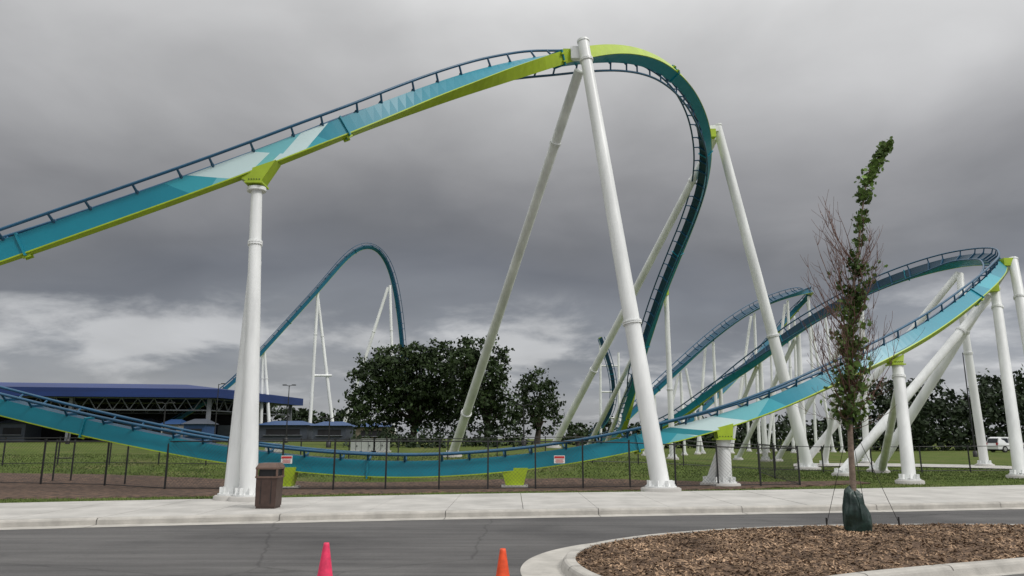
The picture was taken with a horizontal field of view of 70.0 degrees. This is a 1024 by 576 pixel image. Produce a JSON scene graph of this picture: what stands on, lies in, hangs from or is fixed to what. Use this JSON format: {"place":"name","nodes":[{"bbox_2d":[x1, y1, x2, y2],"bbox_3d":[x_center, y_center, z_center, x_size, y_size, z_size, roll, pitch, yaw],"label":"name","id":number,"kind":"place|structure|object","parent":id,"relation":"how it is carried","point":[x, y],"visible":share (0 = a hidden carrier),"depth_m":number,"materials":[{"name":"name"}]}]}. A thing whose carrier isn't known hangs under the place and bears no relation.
{"place":"outdoors","nodes":[
{"label":"outdoors","id":0,"kind":"place"},
{"bbox_2d":[0,509,1023,575],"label":"road","id":1,"kind":"structure","parent":0,"point":[458,547],"depth_m":12.47,"materials":[{"name":"grey asphalt"}]},
{"bbox_2d":[317,542,332,575],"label":"traffic cone","id":2,"kind":"object","parent":1,"relation":"on","point":[325,567],"visible":1,"depth_m":7.26,"materials":[{"name":"plastic"}]},
{"bbox_2d":[496,548,509,575],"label":"traffic cone","id":3,"kind":"object","parent":1,"relation":"on","point":[502,568],"visible":1,"depth_m":6.88,"materials":[{"name":"plastic"}]},
{"bbox_2d":[0,501,1023,529],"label":"curb","id":4,"kind":"structure","parent":1,"relation":"on","point":[15,524],"depth_m":16.44,"materials":[{"name":"concrete"}]},
{"bbox_2d":[520,524,1023,575],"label":"island kerb","id":5,"kind":"structure","parent":1,"relation":"on","point":[560,562],"depth_m":9.56,"materials":[{"name":"concrete"}]},
{"bbox_2d":[575,522,1023,575],"bbox_3d":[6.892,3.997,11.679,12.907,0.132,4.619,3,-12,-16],"label":"mulch island","id":6,"kind":"structure","parent":5,"relation":"on","point":[726,572],"depth_m":10.08,"materials":[{"name":"brown wood"}]},
{"bbox_2d":[842,485,872,531],"bbox_3d":[5.880,3.753,12.468,0.474,0.760,0.412,0,-12,0],"label":"watering bag","id":7,"kind":"object","parent":6,"relation":"on","point":[856,514],"visible":0.98,"depth_m":12.35,"materials":[{"name":"green plastic"}]},
{"bbox_2d":[797,136,923,490],"bbox_3d":[6.272,0.545,13.236,2.305,7.205,1.948,0,-12,0],"label":"young maple tree","id":8,"kind":"object","parent":6,"relation":"on","point":[852,384],"visible":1,"depth_m":13.19,"materials":[{"name":"green plant"}]},
{"bbox_2d":[825,418,899,524],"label":"tree guy wires","id":9,"kind":"object","parent":6,"relation":"on","point":[898,519],"visible":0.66,"depth_m":13.11,"materials":[{"name":"black metal"}]},
{"bbox_2d":[0,485,1023,519],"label":"sidewalk","id":10,"kind":"structure","parent":0,"point":[124,508],"depth_m":18.90,"materials":[{"name":"concrete"}]},
{"bbox_2d":[255,463,284,508],"bbox_3d":[-5.743,4.669,17.321,0.530,1.028,0.530,0,-12,0],"label":"trash can","id":11,"kind":"object","parent":10,"relation":"on","point":[269,486],"visible":1,"depth_m":17.10,"materials":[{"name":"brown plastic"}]},
{"bbox_2d":[0,439,1023,502],"bbox_3d":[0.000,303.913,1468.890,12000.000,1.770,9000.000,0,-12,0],"label":"ground","id":12,"kind":"structure","parent":0,"point":[996,458],"depth_m":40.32,"materials":[{"name":"green plant"}]},
{"bbox_2d":[0,419,41,440],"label":"ticket kiosk","id":13,"kind":"object","parent":12,"relation":"on","point":[12,428],"visible":0.78,"depth_m":85.00,"materials":[{"name":"grey metal"}]},
{"bbox_2d":[117,418,162,432],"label":"ticket kiosk","id":14,"kind":"object","parent":12,"relation":"on","point":[151,420],"visible":0.09,"depth_m":87.53,"materials":[{"name":"blue metal"}]},
{"bbox_2d":[0,382,302,440],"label":"blue roof pavilion","id":15,"kind":"structure","parent":12,"relation":"on","point":[135,400],"depth_m":87.90,"materials":[{"name":"metal"}]},
{"bbox_2d":[157,402,174,432],"bbox_3d":[-28.080,10.983,58.998,1.400,3.547,0.400,0,-12,0],"label":"street lamp","id":16,"kind":"object","parent":12,"relation":"on","point":[165,412],"visible":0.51,"depth_m":59.19,"materials":[{"name":"black metal"}]},
{"bbox_2d":[160,419,186,436],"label":"ticket kiosk","id":17,"kind":"object","parent":12,"relation":"on","point":[176,422],"visible":0.24,"depth_m":83.41,"materials":[{"name":"blue metal"}]},
{"bbox_2d":[182,419,216,442],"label":"ticket kiosk","id":18,"kind":"object","parent":12,"relation":"on","point":[204,425],"visible":0.57,"depth_m":81.11,"materials":[{"name":"blue metal"}]},
{"bbox_2d":[212,383,225,442],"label":"street lamp","id":19,"kind":"object","parent":12,"relation":"on","point":[216,411],"visible":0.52,"depth_m":80.85,"materials":[{"name":"black metal"}]},
{"bbox_2d":[263,443,281,451],"bbox_3d":[-15.946,10.651,48.856,1.100,0.610,0.800,0,-12,0],"label":"utility cabinet","id":20,"kind":"object","parent":12,"relation":"on","point":[279,450],"visible":0.3,"depth_m":48.54,"materials":[{"name":"metal"}]},
{"bbox_2d":[259,421,312,440],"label":"ticket kiosk","id":21,"kind":"object","parent":12,"relation":"on","point":[295,430],"visible":0.83,"depth_m":91.27,"materials":[{"name":"blue metal"}]},
{"bbox_2d":[283,384,295,442],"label":"street lamp","id":22,"kind":"object","parent":12,"relation":"on","point":[287,410],"visible":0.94,"depth_m":78.89,"materials":[{"name":"black metal"}]},
{"bbox_2d":[270,406,375,436],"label":"distant tree line","id":23,"kind":"object","parent":12,"relation":"on","point":[301,414],"visible":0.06,"depth_m":126.05,"materials":[{"name":"green plant"}]},
{"bbox_2d":[321,417,338,447],"bbox_3d":[-14.722,11.606,58.869,1.400,2.418,0.400,0,-12,0],"label":"street lamp","id":24,"kind":"object","parent":12,"relation":"on","point":[328,444],"visible":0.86,"depth_m":58.78,"materials":[{"name":"black metal"}]},
{"bbox_2d":[309,422,354,440],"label":"ticket kiosk","id":25,"kind":"object","parent":12,"relation":"on","point":[340,430],"visible":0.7,"depth_m":88.32,"materials":[{"name":"grey metal"}]},
{"bbox_2d":[350,440,361,450],"bbox_3d":[-10.373,10.554,48.876,0.900,0.860,0.800,0,-12,0],"label":"utility cabinet","id":26,"kind":"object","parent":12,"relation":"on","point":[356,446],"visible":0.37,"depth_m":48.58,"materials":[{"name":"metal"}]},
{"bbox_2d":[361,440,374,451],"bbox_3d":[-9.543,10.527,48.881,1.100,0.910,0.800,0,-12,0],"label":"utility cabinet","id":27,"kind":"object","parent":12,"relation":"on","point":[367,447],"visible":0.66,"depth_m":48.58,"materials":[{"name":"metal"}]},
{"bbox_2d":[353,423,394,438],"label":"ticket kiosk","id":28,"kind":"object","parent":12,"relation":"on","point":[363,433],"visible":0.3,"depth_m":86.31,"materials":[{"name":"grey metal"}]},
{"bbox_2d":[373,440,390,451],"bbox_3d":[-8.715,10.523,48.882,1.200,0.910,0.800,0,-12,0],"label":"utility cabinet","id":29,"kind":"object","parent":12,"relation":"on","point":[380,446],"visible":0.7,"depth_m":48.59,"materials":[{"name":"metal"}]},
{"bbox_2d":[0,439,800,489],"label":"metal fence","id":30,"kind":"object","parent":12,"relation":"on","point":[758,448],"visible":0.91,"depth_m":24.75,"materials":[{"name":"black metal"}]},
{"bbox_2d":[281,456,291,463],"bbox_3d":[-7.268,5.535,23.593,0.360,0.250,0.035,0,-12,0],"label":"warning sign","id":31,"kind":"object","parent":30,"relation":"attached to","point":[286,459],"visible":0.98,"depth_m":23.58,"materials":[{"name":"white metal"}]},
{"bbox_2d":[554,456,564,462],"bbox_3d":[1.580,5.710,24.366,0.360,0.250,0.035,0,-12,0],"label":"warning sign","id":32,"kind":"object","parent":30,"relation":"attached to","point":[559,459],"visible":1,"depth_m":24.35,"materials":[{"name":"white metal"}]},
{"bbox_2d":[338,337,475,443],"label":"oak tree","id":33,"kind":"object","parent":12,"relation":"on","point":[416,397],"visible":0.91,"depth_m":67.95,"materials":[{"name":"green plant"}]},
{"bbox_2d":[0,473,870,499],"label":"mulch bed","id":34,"kind":"object","parent":12,"relation":"on","point":[44,490],"visible":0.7,"depth_m":25.25,"materials":[{"name":"soil"}]},
{"bbox_2d":[343,422,532,447],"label":"shrubs","id":35,"kind":"object","parent":12,"relation":"on","point":[410,437],"visible":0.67,"depth_m":61.32,"materials":[{"name":"green plant"}]},
{"bbox_2d":[438,334,526,445],"bbox_3d":[-2.706,8.979,65.205,8.004,10.184,7.719,0,-12,0],"label":"oak tree","id":36,"kind":"object","parent":12,"relation":"on","point":[488,405],"visible":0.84,"depth_m":64.63,"materials":[{"name":"green plant"}]},
{"bbox_2d":[0,37,1023,501],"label":"roller coaster","id":37,"kind":"object","parent":12,"relation":"on","point":[254,171],"visible":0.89,"depth_m":26.90,"materials":[{"name":"paint"}]},
{"bbox_2d":[0,436,1023,472],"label":"fence","id":38,"kind":"object","parent":12,"relation":"on","point":[545,437],"visible":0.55,"depth_m":35.03,"materials":[{"name":"black metal"}]},
{"bbox_2d":[515,404,531,445],"bbox_3d":[0.953,11.055,58.983,1.400,3.380,0.400,0,-12,0],"label":"street lamp","id":39,"kind":"object","parent":12,"relation":"on","point":[523,443],"visible":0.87,"depth_m":58.87,"materials":[{"name":"black metal"}]},
{"bbox_2d":[512,365,566,443],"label":"oak tree","id":40,"kind":"object","parent":12,"relation":"on","point":[538,413],"visible":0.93,"depth_m":72.43,"materials":[{"name":"green plant"}]},
{"bbox_2d":[562,422,590,445],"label":"oak tree","id":41,"kind":"object","parent":12,"relation":"on","point":[580,434],"visible":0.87,"depth_m":77.30,"materials":[{"name":"green plant"}]},
{"bbox_2d":[552,416,782,448],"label":"distant tree line","id":42,"kind":"object","parent":12,"relation":"on","point":[740,436],"visible":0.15,"depth_m":122.47,"materials":[{"name":"green plant"}]},
{"bbox_2d":[760,365,1023,450],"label":"distant tree line","id":43,"kind":"object","parent":12,"relation":"on","point":[958,414],"visible":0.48,"depth_m":99.82,"materials":[{"name":"green plant"}]},
{"bbox_2d":[793,463,1011,468],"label":"footpath","id":44,"kind":"structure","parent":12,"relation":"on","point":[918,465],"depth_m":43.01,"materials":[{"name":"concrete"}]},
{"bbox_2d":[986,437,1023,451],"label":"parked car","id":45,"kind":"object","parent":12,"relation":"on","point":[994,444],"visible":0.59,"depth_m":85.17,"materials":[{"name":"paint"}]},
{"bbox_2d":[0,0,1023,438],"label":"sky","id":46,"kind":"structure","parent":0,"point":[97,96],"materials":[{"name":"grey"}]},
{"bbox_2d":[962,353,977,456],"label":"support column","id":47,"kind":"structure","parent":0,"point":[975,453],"depth_m":68.90,"materials":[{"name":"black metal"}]}
]}

